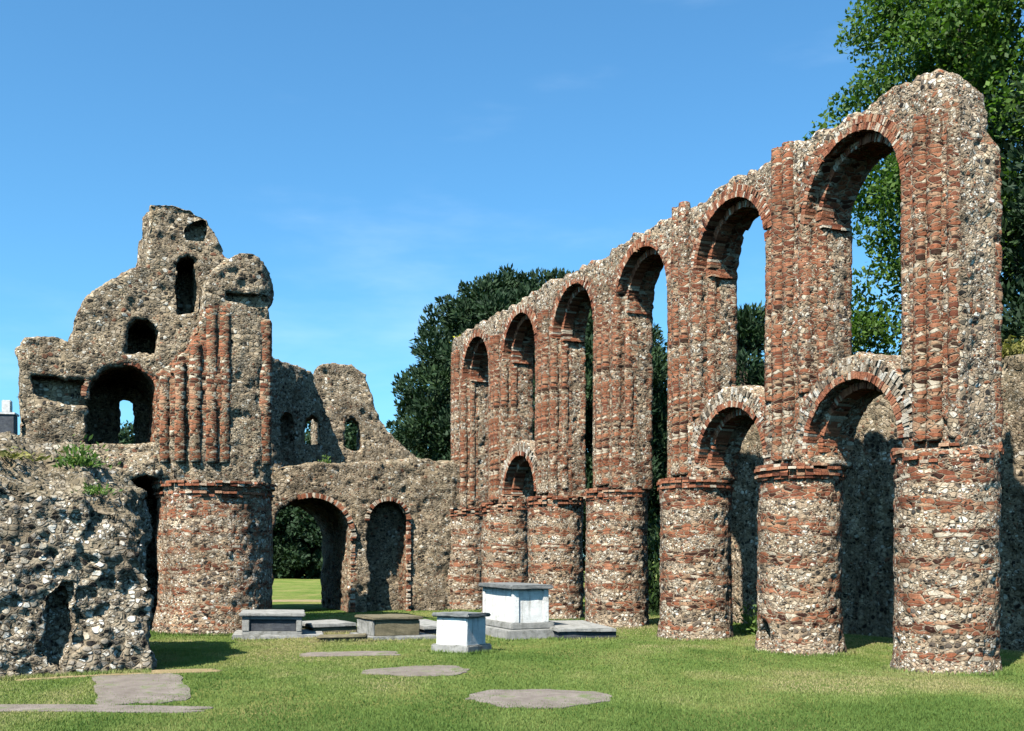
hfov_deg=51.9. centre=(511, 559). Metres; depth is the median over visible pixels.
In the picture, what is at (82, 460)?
weed
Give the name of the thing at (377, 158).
sky
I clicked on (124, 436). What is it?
bushy tree
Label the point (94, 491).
weed
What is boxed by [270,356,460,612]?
ruined end wall
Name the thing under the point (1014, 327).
evergreen tree
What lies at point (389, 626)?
chest tomb
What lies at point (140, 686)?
stone slab
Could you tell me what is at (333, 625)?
ledger tomb
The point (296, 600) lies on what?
path
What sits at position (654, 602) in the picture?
shrub
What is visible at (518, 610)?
chest tomb
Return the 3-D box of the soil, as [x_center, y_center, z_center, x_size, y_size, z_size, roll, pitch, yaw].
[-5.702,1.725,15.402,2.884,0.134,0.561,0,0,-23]
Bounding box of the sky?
[0,0,1023,559]
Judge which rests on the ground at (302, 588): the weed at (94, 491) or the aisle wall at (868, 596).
the aisle wall at (868, 596)
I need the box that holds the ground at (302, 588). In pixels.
[0,560,1023,730]
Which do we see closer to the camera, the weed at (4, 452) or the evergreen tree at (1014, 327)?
the weed at (4, 452)
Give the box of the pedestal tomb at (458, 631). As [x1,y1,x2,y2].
[431,611,491,653]
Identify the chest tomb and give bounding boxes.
[232,609,322,639]
[349,614,435,639]
[478,582,553,639]
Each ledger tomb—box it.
[302,619,356,632]
[316,633,366,641]
[419,619,436,634]
[549,620,616,638]
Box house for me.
[0,400,18,434]
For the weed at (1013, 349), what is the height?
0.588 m
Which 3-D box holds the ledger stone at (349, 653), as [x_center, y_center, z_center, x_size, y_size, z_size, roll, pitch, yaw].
[-2.909,1.739,18.857,1.802,0.128,0.739,0,0,-9]
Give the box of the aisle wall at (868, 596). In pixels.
[731,354,1023,651]
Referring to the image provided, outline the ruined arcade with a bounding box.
[447,69,1003,674]
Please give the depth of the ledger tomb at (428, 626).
23.39 m
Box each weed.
[0,446,75,461]
[49,434,120,468]
[70,478,122,495]
[318,455,330,462]
[1001,334,1023,357]
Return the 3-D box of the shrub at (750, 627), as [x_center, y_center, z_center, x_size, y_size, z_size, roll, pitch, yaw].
[5.695,1.249,23.918,1.758,1.000,1.459,0,0,0]
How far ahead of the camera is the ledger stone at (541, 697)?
12.65 m
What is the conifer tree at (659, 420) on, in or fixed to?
on the ground at (302, 588)
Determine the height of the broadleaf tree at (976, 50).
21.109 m
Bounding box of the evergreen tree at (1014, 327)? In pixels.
[984,59,1023,353]
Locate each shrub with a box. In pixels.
[583,501,660,615]
[733,600,757,634]
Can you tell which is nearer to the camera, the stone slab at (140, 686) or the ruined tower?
the stone slab at (140, 686)
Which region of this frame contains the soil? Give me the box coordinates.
[16,668,221,680]
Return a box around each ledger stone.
[299,651,399,656]
[362,665,469,676]
[465,689,611,708]
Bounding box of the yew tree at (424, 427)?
[385,262,667,551]
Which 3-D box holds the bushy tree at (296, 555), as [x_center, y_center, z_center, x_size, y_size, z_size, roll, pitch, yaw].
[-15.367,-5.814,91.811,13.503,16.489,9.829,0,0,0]
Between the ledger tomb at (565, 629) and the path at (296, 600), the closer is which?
the ledger tomb at (565, 629)
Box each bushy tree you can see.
[118,420,134,444]
[272,420,357,578]
[272,505,305,577]
[274,526,317,577]
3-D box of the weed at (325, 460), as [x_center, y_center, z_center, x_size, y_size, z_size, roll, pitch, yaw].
[-6.100,-3.263,34.291,0.446,0.358,0.454,0,0,0]
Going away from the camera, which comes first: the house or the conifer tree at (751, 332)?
the conifer tree at (751, 332)
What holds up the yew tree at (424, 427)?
on the ground at (302, 588)
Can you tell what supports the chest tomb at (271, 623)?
on the ground at (302, 588)
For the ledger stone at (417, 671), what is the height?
0.142 m
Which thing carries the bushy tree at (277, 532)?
on the ground at (302, 588)
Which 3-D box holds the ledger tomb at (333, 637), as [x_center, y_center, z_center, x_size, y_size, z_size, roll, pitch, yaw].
[-3.530,1.686,21.925,1.029,0.229,0.758,-1,-1,-6]
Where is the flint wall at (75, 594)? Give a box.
[0,431,156,677]
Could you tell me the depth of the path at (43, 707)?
11.97 m
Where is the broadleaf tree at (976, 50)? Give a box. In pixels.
[803,0,1023,354]
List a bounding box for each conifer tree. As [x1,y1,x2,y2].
[583,351,667,585]
[736,300,764,386]
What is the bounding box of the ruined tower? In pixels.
[14,205,276,634]
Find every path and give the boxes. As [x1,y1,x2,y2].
[0,704,212,712]
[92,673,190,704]
[272,600,320,601]
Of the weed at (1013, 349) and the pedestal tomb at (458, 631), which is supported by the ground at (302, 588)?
the pedestal tomb at (458, 631)
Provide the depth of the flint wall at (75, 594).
15.46 m
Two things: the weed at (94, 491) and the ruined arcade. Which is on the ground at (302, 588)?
the ruined arcade
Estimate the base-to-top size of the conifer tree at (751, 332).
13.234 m
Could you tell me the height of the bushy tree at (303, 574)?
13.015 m

